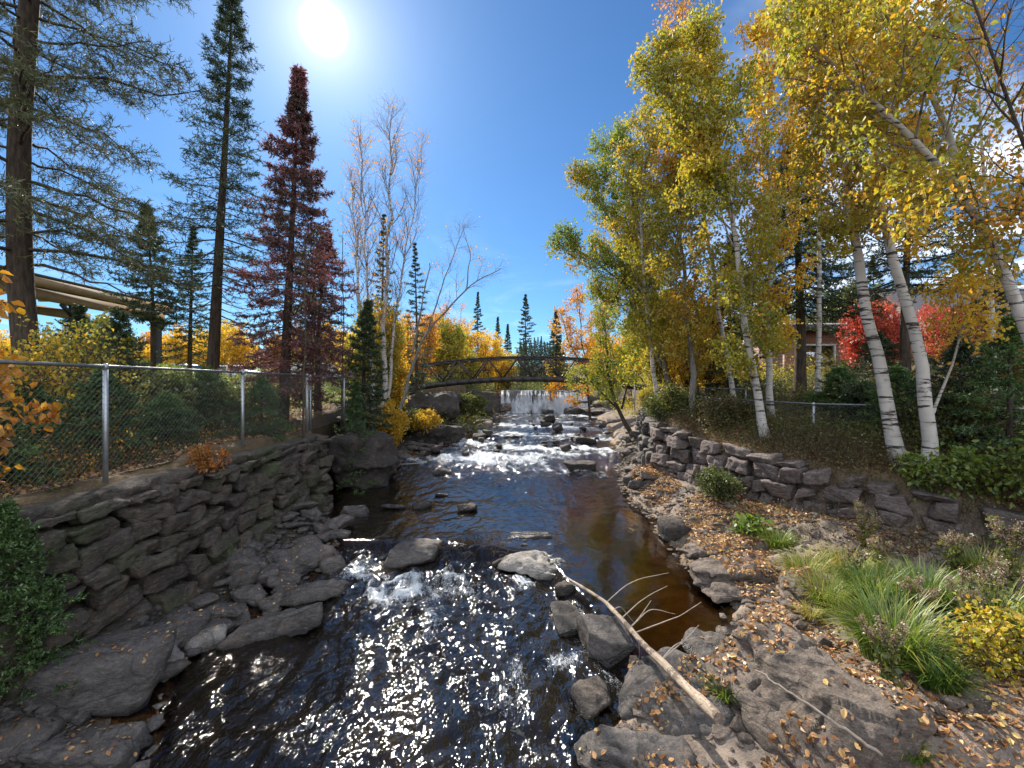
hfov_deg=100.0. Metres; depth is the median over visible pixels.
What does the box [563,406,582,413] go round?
boulder
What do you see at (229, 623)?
rubble stone
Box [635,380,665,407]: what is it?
green shrub
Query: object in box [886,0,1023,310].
birch tree
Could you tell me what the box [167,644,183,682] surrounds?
boulder
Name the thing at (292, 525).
rubble stone
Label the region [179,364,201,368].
parked car
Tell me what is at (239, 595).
rubble stone
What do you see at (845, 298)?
autumn tree
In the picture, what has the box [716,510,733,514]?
rubble stone
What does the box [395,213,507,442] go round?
birch tree
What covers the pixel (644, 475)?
rubble stone
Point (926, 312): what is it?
red shrub
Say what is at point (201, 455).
shrub
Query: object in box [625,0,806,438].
birch tree
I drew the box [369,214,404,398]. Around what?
spruce tree
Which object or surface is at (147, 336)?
autumn tree
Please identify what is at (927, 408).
birch tree
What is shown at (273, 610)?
rubble stone
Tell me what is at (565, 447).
rubble stone
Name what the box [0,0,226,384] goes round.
pine tree
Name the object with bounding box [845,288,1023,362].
house wing
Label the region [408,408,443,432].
yellow shrub
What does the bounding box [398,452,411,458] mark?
rubble stone
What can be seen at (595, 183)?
aspen tree
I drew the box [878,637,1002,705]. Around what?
grass clump
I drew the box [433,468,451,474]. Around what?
boulder
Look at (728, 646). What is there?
rubble stone
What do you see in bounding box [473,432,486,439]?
rubble stone
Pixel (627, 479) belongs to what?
rubble stone
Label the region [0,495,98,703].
ivy
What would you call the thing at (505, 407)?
boulder
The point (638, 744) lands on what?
boulder
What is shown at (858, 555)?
goldenrod plant
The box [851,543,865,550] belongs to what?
rubble stone
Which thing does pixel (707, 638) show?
rubble stone
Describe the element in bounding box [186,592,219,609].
rubble stone
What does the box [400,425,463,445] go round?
rock outcrop
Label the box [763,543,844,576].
grass clump
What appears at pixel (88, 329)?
hazel shrub
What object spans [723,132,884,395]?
spruce tree
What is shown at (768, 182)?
birch tree
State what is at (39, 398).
young fir
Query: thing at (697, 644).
boulder
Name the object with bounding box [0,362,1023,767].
ground
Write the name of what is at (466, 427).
rubble stone
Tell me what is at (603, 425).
rubble stone
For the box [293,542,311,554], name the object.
rubble stone
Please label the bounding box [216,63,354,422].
spruce tree
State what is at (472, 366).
yellow tree
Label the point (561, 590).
boulder
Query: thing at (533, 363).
spruce tree
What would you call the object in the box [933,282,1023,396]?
young fir
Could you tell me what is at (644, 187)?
birch tree
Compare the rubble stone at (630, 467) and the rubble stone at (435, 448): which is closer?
the rubble stone at (630, 467)
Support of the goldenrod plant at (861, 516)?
on the ground at (686, 594)
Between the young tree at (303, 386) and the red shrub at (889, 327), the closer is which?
the young tree at (303, 386)
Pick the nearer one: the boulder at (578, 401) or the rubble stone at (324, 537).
the rubble stone at (324, 537)
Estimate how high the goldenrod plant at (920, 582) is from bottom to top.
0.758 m
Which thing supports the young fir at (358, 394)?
on the ground at (686, 594)
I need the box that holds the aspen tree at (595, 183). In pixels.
[541,112,692,383]
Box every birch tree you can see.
[335,159,377,397]
[340,91,433,426]
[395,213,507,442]
[599,93,681,420]
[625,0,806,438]
[644,131,732,416]
[652,0,741,397]
[727,0,818,415]
[741,0,1023,343]
[755,0,956,466]
[766,0,854,394]
[800,0,1023,469]
[916,0,1023,394]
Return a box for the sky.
[0,0,1023,365]
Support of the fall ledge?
on the ground at (686, 594)
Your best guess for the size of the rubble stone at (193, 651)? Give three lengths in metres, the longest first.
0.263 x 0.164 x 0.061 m
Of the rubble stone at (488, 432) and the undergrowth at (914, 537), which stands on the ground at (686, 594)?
the undergrowth at (914, 537)
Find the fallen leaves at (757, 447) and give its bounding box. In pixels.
[664,372,1022,506]
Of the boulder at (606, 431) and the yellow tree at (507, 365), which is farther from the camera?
the yellow tree at (507, 365)
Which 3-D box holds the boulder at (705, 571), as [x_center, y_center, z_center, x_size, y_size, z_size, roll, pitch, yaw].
[3.558,2.947,6.820,1.619,0.338,0.861,0,0,-14]
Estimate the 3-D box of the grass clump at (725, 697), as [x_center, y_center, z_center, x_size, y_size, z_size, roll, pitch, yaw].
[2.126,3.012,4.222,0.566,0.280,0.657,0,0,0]
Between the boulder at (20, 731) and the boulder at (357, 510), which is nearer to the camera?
the boulder at (20, 731)
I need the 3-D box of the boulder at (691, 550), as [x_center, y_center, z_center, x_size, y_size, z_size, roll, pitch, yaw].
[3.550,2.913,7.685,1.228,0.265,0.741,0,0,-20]
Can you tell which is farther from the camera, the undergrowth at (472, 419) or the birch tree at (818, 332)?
the undergrowth at (472, 419)
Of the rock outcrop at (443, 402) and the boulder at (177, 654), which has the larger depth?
the rock outcrop at (443, 402)
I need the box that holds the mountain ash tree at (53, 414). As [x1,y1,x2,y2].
[0,270,67,483]
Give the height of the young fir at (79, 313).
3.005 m
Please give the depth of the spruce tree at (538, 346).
82.03 m
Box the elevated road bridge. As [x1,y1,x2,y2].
[0,265,171,363]
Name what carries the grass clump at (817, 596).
on the ground at (686, 594)
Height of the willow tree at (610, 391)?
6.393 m
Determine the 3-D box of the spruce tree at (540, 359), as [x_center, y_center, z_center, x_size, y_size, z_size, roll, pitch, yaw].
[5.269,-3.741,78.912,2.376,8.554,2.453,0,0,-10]
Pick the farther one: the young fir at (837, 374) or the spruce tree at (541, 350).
the spruce tree at (541, 350)
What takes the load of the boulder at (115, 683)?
on the ground at (686, 594)
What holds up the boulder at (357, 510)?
in the river water
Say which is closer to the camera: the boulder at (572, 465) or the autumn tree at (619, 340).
the boulder at (572, 465)
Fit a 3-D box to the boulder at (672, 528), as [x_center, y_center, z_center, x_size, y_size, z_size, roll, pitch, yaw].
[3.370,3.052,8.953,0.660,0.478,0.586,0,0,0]
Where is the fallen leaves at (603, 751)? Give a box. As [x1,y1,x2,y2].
[563,542,1017,761]
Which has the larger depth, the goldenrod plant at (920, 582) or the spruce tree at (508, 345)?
the spruce tree at (508, 345)
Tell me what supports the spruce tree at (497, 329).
on the ground at (686, 594)
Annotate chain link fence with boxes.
[0,360,308,499]
[309,375,371,430]
[634,384,746,409]
[683,396,1023,429]
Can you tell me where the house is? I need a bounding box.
[723,323,854,377]
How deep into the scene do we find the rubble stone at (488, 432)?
22.02 m
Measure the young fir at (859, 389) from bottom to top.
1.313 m
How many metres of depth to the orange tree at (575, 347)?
30.66 m
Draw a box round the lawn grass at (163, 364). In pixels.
[9,353,350,408]
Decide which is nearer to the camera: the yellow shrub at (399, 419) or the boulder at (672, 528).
the boulder at (672, 528)
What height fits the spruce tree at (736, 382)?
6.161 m
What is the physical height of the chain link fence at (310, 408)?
1.790 m
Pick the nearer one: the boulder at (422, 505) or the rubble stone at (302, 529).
the rubble stone at (302, 529)
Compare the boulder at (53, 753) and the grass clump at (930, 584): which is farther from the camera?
the grass clump at (930, 584)
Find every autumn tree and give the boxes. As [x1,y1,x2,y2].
[0,327,40,348]
[0,338,10,353]
[88,334,149,360]
[140,328,167,362]
[162,324,229,366]
[185,320,257,365]
[221,319,255,363]
[265,333,281,371]
[322,320,351,342]
[328,331,360,370]
[543,351,573,386]
[581,328,620,378]
[602,316,643,381]
[781,301,795,322]
[805,280,918,322]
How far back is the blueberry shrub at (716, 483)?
9.36 m
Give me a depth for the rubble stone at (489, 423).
26.23 m
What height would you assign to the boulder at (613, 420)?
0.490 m
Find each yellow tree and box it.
[337,294,409,406]
[376,319,411,406]
[395,307,443,384]
[412,302,455,379]
[431,316,468,379]
[452,303,474,348]
[456,317,504,388]
[456,344,482,385]
[477,332,516,388]
[493,348,520,388]
[626,285,700,386]
[646,277,742,398]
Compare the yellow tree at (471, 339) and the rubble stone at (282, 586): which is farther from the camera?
the yellow tree at (471, 339)
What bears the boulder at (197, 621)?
on the ground at (686, 594)
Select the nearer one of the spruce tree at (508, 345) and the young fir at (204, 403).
the young fir at (204, 403)
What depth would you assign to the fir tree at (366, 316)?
14.85 m
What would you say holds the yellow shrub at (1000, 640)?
on the ground at (686, 594)
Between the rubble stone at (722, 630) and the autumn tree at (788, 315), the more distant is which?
the autumn tree at (788, 315)
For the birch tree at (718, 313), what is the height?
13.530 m
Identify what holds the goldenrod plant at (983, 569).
on the ground at (686, 594)
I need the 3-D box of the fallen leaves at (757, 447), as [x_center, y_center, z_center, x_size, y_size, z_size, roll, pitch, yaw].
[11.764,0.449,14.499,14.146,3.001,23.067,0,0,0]
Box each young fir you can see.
[0,378,47,461]
[0,390,75,492]
[11,362,168,469]
[12,379,94,452]
[35,341,116,435]
[40,303,104,374]
[65,307,160,436]
[121,390,204,451]
[174,365,254,439]
[189,380,240,435]
[226,374,301,441]
[335,377,378,493]
[780,391,842,411]
[804,365,866,414]
[815,378,899,424]
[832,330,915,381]
[840,362,916,432]
[896,335,1023,447]
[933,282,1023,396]
[940,315,1023,466]
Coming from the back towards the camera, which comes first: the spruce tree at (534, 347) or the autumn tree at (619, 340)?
the spruce tree at (534, 347)
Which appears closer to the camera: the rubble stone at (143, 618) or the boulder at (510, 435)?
the rubble stone at (143, 618)
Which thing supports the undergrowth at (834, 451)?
on the ground at (686, 594)
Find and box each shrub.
[0,312,163,423]
[0,314,156,439]
[133,363,259,435]
[185,443,231,473]
[367,397,412,447]
[395,402,424,434]
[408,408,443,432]
[456,389,490,417]
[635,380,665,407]
[640,378,706,422]
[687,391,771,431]
[692,463,748,502]
[835,296,921,371]
[882,384,1023,454]
[889,439,1011,503]
[915,299,999,361]
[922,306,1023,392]
[931,592,1023,689]
[987,431,1023,508]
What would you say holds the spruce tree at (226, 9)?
on the ground at (686, 594)
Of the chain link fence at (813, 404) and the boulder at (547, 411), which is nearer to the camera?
the chain link fence at (813, 404)
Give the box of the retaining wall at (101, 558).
[0,433,333,721]
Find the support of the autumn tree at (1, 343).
on the ground at (686, 594)
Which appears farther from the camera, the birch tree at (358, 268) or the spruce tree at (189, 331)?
the birch tree at (358, 268)
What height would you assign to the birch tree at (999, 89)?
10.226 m
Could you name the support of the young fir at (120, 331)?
on the ground at (686, 594)
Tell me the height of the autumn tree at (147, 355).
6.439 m
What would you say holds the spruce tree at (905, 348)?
on the ground at (686, 594)
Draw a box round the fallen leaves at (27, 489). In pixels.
[0,373,366,497]
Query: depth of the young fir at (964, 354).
8.27 m
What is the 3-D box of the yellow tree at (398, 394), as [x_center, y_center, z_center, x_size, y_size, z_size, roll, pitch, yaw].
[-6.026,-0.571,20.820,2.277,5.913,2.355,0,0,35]
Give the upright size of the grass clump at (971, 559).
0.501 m
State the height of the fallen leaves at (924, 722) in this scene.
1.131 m
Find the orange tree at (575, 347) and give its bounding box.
[544,283,612,417]
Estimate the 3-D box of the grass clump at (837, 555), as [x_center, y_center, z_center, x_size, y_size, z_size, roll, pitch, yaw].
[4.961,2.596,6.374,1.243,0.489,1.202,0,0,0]
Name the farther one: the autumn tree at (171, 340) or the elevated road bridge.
the autumn tree at (171, 340)
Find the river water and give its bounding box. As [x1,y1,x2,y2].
[149,387,679,767]
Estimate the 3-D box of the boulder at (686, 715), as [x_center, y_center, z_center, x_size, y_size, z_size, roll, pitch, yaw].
[1.684,3.254,4.395,1.177,0.585,0.979,0,0,20]
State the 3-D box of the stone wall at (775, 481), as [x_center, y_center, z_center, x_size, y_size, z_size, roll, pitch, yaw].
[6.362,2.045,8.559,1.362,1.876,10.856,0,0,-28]
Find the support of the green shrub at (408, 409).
on the ground at (686, 594)
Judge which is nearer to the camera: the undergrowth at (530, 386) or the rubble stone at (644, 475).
the rubble stone at (644, 475)
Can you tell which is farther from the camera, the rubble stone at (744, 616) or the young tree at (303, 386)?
the young tree at (303, 386)
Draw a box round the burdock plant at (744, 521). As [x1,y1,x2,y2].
[728,512,772,536]
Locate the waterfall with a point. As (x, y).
(524, 405)
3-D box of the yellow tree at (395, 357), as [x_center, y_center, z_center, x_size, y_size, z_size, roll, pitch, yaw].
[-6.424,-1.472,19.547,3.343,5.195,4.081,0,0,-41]
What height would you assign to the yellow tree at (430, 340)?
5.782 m
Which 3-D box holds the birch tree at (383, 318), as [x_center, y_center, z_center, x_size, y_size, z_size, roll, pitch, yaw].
[-4.887,-4.460,17.006,3.760,14.304,2.504,0,0,0]
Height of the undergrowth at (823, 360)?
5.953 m
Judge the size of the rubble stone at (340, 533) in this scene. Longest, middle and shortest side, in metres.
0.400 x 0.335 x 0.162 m
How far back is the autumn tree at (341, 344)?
32.91 m
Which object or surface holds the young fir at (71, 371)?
on the ground at (686, 594)
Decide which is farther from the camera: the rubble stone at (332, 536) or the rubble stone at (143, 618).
the rubble stone at (332, 536)
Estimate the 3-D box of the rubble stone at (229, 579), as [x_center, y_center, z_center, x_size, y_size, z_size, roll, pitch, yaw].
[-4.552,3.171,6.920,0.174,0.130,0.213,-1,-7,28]
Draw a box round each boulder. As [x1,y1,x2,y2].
[0,715,66,759]
[17,721,153,767]
[19,624,176,717]
[152,610,211,648]
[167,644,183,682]
[182,623,226,653]
[198,603,242,617]
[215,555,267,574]
[216,602,322,650]
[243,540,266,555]
[266,544,335,577]
[266,578,348,606]
[340,505,368,516]
[380,504,410,509]
[382,538,443,568]
[412,501,431,508]
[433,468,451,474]
[435,493,447,496]
[455,538,478,547]
[457,503,476,512]
[491,434,521,437]
[497,550,565,580]
[500,403,511,411]
[510,531,551,538]
[542,409,553,413]
[550,600,580,636]
[554,580,575,597]
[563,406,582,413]
[564,460,595,470]
[570,676,611,719]
[572,399,587,405]
[573,437,595,444]
[573,724,697,767]
[576,613,634,667]
[578,406,615,414]
[590,400,627,408]
[601,430,613,435]
[607,419,620,423]
[617,647,735,736]
[622,396,633,407]
[629,655,645,664]
[657,516,689,541]
[678,627,726,656]
[680,535,744,559]
[689,551,778,586]
[700,581,780,603]
[705,612,935,767]
[778,567,850,603]
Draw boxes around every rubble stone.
[126,615,149,626]
[158,657,191,682]
[164,607,193,618]
[164,617,193,646]
[180,650,197,659]
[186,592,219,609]
[186,647,201,655]
[205,617,236,630]
[211,603,237,619]
[213,579,227,586]
[224,576,231,585]
[225,547,257,567]
[228,564,259,590]
[229,583,266,602]
[232,603,250,629]
[246,583,265,607]
[254,563,279,584]
[256,596,282,610]
[262,604,281,615]
[263,534,277,541]
[264,570,300,588]
[265,541,275,548]
[270,580,295,594]
[281,544,293,548]
[282,511,299,521]
[283,522,312,528]
[292,501,318,510]
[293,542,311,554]
[296,535,322,545]
[297,525,309,533]
[300,510,321,520]
[307,506,321,521]
[312,522,329,533]
[315,532,330,541]
[319,555,345,573]
[324,514,354,529]
[327,530,336,542]
[328,532,334,540]
[334,528,350,538]
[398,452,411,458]
[407,446,419,450]
[408,441,419,445]
[419,443,427,446]
[430,445,440,452]
[447,422,461,425]
[461,426,470,432]
[462,451,468,455]
[466,419,492,424]
[473,416,493,422]
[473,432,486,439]
[478,421,493,427]
[478,437,484,441]
[482,429,492,435]
[492,557,503,565]
[540,422,551,426]
[541,415,555,421]
[552,423,562,431]
[560,444,571,450]
[599,423,606,427]
[619,447,632,455]
[621,436,630,442]
[622,471,637,483]
[624,449,631,455]
[624,466,634,471]
[628,479,644,489]
[630,431,638,438]
[640,469,657,479]
[704,635,711,640]
[714,626,730,635]
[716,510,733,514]
[720,643,731,651]
[731,535,752,548]
[741,612,749,620]
[770,556,783,564]
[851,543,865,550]
[930,550,939,554]
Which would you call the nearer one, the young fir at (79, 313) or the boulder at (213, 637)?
the boulder at (213, 637)
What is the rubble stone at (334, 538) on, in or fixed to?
on the ground at (686, 594)
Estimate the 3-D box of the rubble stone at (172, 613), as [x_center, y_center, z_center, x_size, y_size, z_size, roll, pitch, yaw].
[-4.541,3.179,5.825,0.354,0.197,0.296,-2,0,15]
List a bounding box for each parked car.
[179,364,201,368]
[220,365,256,373]
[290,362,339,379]
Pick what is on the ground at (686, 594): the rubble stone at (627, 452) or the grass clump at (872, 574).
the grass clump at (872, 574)
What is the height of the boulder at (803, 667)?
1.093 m
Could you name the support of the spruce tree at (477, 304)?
on the ground at (686, 594)
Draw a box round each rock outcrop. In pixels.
[325,428,399,489]
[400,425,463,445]
[404,391,461,422]
[459,403,492,419]
[466,390,500,412]
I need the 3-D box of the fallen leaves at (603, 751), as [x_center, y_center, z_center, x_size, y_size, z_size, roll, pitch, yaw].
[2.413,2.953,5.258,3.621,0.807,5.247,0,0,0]
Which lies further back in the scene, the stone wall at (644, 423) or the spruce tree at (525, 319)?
the spruce tree at (525, 319)
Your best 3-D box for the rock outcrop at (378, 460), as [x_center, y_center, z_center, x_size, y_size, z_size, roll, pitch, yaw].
[-4.847,2.513,14.026,2.445,2.195,3.307,0,0,0]
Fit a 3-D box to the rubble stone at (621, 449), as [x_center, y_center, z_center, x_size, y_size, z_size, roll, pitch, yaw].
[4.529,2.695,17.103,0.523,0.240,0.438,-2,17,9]
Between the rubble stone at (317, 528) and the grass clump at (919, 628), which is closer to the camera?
the grass clump at (919, 628)
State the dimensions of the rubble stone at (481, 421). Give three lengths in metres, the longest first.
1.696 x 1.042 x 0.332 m
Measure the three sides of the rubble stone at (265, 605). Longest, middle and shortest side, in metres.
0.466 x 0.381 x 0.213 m
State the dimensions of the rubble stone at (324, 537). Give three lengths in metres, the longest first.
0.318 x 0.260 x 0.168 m
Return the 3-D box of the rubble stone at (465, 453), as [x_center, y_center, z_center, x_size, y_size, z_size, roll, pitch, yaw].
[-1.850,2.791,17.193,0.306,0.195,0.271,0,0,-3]
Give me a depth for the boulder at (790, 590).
5.95 m
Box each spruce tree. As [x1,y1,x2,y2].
[100,204,194,389]
[134,0,284,377]
[156,225,224,375]
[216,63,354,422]
[266,230,360,410]
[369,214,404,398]
[403,242,439,399]
[471,292,485,355]
[494,316,502,373]
[503,324,511,354]
[514,294,537,384]
[516,345,522,385]
[529,345,537,382]
[532,337,540,384]
[535,341,544,382]
[537,337,539,385]
[538,336,545,386]
[542,344,548,382]
[544,310,569,388]
[694,232,784,398]
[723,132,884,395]
[806,109,1023,391]
[867,256,884,288]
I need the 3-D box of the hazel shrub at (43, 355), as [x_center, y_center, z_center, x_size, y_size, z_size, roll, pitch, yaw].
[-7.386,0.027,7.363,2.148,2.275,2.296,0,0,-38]
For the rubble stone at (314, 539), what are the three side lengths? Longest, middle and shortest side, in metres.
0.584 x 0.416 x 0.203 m
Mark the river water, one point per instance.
(455, 659)
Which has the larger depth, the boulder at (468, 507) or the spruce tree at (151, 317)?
the spruce tree at (151, 317)
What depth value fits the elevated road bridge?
17.96 m
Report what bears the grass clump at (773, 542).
on the ground at (686, 594)
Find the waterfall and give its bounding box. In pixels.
[501,390,587,413]
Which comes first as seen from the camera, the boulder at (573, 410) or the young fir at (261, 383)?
the young fir at (261, 383)
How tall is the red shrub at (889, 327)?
3.037 m
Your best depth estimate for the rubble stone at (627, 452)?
16.77 m
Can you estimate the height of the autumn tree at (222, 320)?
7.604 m
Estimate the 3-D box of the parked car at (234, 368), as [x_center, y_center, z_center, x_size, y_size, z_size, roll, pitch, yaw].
[-21.000,-0.666,32.000,4.440,1.448,2.140,0,0,0]
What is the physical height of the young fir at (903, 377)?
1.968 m
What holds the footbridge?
on the ground at (686, 594)
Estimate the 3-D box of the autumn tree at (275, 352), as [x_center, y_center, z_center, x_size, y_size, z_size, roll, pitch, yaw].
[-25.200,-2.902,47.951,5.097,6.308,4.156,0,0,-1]
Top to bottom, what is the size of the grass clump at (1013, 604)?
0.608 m
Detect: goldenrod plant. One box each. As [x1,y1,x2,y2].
[839,538,870,580]
[851,498,882,548]
[853,613,913,687]
[866,534,893,570]
[897,575,941,625]
[937,529,976,575]
[941,566,1000,625]
[969,549,1023,610]
[983,512,1023,590]
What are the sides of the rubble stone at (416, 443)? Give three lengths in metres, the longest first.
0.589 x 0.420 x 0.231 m
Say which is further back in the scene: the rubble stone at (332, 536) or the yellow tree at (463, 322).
the yellow tree at (463, 322)
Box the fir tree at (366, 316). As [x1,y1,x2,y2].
[328,298,395,437]
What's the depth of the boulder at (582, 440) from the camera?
20.05 m
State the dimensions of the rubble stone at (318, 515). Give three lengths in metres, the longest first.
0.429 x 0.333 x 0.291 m
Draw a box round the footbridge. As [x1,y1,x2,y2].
[409,356,653,390]
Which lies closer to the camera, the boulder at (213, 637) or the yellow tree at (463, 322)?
the boulder at (213, 637)
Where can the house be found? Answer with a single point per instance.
(831, 341)
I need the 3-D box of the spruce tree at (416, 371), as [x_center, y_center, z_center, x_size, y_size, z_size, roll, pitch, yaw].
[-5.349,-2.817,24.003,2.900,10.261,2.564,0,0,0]
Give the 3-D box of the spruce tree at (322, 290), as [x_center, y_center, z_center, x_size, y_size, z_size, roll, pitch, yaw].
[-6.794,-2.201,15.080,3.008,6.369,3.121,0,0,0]
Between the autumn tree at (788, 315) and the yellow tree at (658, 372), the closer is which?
the yellow tree at (658, 372)
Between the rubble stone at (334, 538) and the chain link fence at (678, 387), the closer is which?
the rubble stone at (334, 538)
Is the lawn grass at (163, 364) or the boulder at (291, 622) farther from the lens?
the lawn grass at (163, 364)
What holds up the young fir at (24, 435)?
on the ground at (686, 594)
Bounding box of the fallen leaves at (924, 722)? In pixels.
[627,461,1023,767]
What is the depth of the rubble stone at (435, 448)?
17.70 m
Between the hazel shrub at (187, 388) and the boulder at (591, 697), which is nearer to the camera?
the boulder at (591, 697)
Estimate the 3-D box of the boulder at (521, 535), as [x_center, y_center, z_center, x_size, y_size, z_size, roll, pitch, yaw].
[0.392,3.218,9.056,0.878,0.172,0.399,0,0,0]
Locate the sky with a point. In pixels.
(505, 93)
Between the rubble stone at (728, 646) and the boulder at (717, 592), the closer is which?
the rubble stone at (728, 646)
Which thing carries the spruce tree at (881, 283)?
on the ground at (686, 594)
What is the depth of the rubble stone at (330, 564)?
7.76 m
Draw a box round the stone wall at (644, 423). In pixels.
[634,401,661,465]
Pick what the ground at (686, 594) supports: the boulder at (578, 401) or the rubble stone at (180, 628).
the rubble stone at (180, 628)
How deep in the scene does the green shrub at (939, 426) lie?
8.17 m
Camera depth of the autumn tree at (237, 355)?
40.99 m
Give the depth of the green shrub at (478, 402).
25.70 m
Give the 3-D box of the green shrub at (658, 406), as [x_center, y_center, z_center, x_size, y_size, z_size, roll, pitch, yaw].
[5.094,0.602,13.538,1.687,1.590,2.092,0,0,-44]
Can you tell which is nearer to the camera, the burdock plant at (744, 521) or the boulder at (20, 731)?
the boulder at (20, 731)
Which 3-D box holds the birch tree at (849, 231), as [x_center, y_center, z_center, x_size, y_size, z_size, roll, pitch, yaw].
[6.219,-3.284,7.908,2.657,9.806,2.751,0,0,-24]
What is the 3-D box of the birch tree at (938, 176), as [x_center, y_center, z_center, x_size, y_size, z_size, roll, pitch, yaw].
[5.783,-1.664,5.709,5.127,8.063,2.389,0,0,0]
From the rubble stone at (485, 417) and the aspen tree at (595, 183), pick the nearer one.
the aspen tree at (595, 183)
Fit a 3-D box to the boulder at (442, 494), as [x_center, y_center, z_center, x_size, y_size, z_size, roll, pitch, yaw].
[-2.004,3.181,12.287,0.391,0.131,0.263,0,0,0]
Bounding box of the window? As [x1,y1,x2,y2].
[806,344,835,367]
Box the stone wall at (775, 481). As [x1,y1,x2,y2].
[649,422,1023,546]
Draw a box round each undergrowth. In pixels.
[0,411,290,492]
[221,363,497,433]
[414,367,634,389]
[593,343,933,417]
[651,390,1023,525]
[678,493,1023,589]
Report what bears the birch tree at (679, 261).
on the ground at (686, 594)
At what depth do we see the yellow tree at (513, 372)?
51.23 m
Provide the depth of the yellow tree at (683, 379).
15.05 m
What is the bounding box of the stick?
[755,669,882,756]
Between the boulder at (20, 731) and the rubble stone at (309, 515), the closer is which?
the boulder at (20, 731)
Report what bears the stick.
on the boulder at (803, 667)
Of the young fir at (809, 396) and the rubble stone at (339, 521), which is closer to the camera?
the rubble stone at (339, 521)
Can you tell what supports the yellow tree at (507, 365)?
on the ground at (686, 594)
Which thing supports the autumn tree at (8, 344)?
on the ground at (686, 594)
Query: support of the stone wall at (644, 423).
on the ground at (686, 594)
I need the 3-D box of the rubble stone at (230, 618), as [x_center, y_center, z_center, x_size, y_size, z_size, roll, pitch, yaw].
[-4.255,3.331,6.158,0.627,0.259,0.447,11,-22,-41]
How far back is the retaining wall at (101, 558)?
5.85 m
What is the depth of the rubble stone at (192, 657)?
5.34 m
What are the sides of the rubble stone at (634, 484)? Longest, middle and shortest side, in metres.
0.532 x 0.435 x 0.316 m
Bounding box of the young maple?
[82,309,136,359]
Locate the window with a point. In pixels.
(808, 347)
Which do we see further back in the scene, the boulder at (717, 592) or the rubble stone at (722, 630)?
the boulder at (717, 592)
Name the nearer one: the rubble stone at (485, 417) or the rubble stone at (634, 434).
the rubble stone at (634, 434)
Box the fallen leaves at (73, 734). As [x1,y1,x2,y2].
[0,501,347,760]
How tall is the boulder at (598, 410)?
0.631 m
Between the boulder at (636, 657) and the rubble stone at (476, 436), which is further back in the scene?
the rubble stone at (476, 436)
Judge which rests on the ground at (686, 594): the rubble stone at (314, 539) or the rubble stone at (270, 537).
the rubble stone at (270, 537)
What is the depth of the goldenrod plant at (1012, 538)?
5.44 m
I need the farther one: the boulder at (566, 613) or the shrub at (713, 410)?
the shrub at (713, 410)
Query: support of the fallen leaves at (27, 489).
on the ground at (686, 594)
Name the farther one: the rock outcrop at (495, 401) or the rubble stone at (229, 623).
the rock outcrop at (495, 401)
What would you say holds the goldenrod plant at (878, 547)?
on the ground at (686, 594)
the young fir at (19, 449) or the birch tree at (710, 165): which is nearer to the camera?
the young fir at (19, 449)
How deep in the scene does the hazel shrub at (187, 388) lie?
8.86 m
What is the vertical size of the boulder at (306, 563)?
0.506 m
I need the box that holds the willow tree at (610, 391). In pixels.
[563,300,645,439]
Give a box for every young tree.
[280,230,326,438]
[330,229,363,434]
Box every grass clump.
[690,663,751,714]
[750,524,803,549]
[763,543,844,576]
[779,562,875,611]
[789,599,828,622]
[794,571,1018,680]
[800,540,886,578]
[815,553,942,610]
[849,550,1009,616]
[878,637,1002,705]
[899,740,940,767]
[925,566,1023,639]
[929,538,1023,581]
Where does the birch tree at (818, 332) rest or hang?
on the ground at (686, 594)
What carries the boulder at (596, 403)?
on the ground at (686, 594)
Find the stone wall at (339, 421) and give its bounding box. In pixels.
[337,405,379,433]
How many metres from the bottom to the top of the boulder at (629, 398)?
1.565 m
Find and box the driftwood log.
[565,573,722,723]
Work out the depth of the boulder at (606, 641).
5.36 m
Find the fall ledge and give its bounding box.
[493,391,607,404]
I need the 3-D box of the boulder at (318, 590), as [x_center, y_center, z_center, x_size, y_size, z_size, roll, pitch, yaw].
[-3.274,3.313,6.812,1.280,0.364,0.518,0,0,-21]
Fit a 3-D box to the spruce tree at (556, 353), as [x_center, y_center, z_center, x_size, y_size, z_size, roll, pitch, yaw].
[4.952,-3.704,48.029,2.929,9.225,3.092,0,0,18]
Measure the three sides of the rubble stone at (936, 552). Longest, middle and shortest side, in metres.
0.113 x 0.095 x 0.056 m
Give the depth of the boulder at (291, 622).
5.80 m
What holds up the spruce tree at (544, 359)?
on the ground at (686, 594)

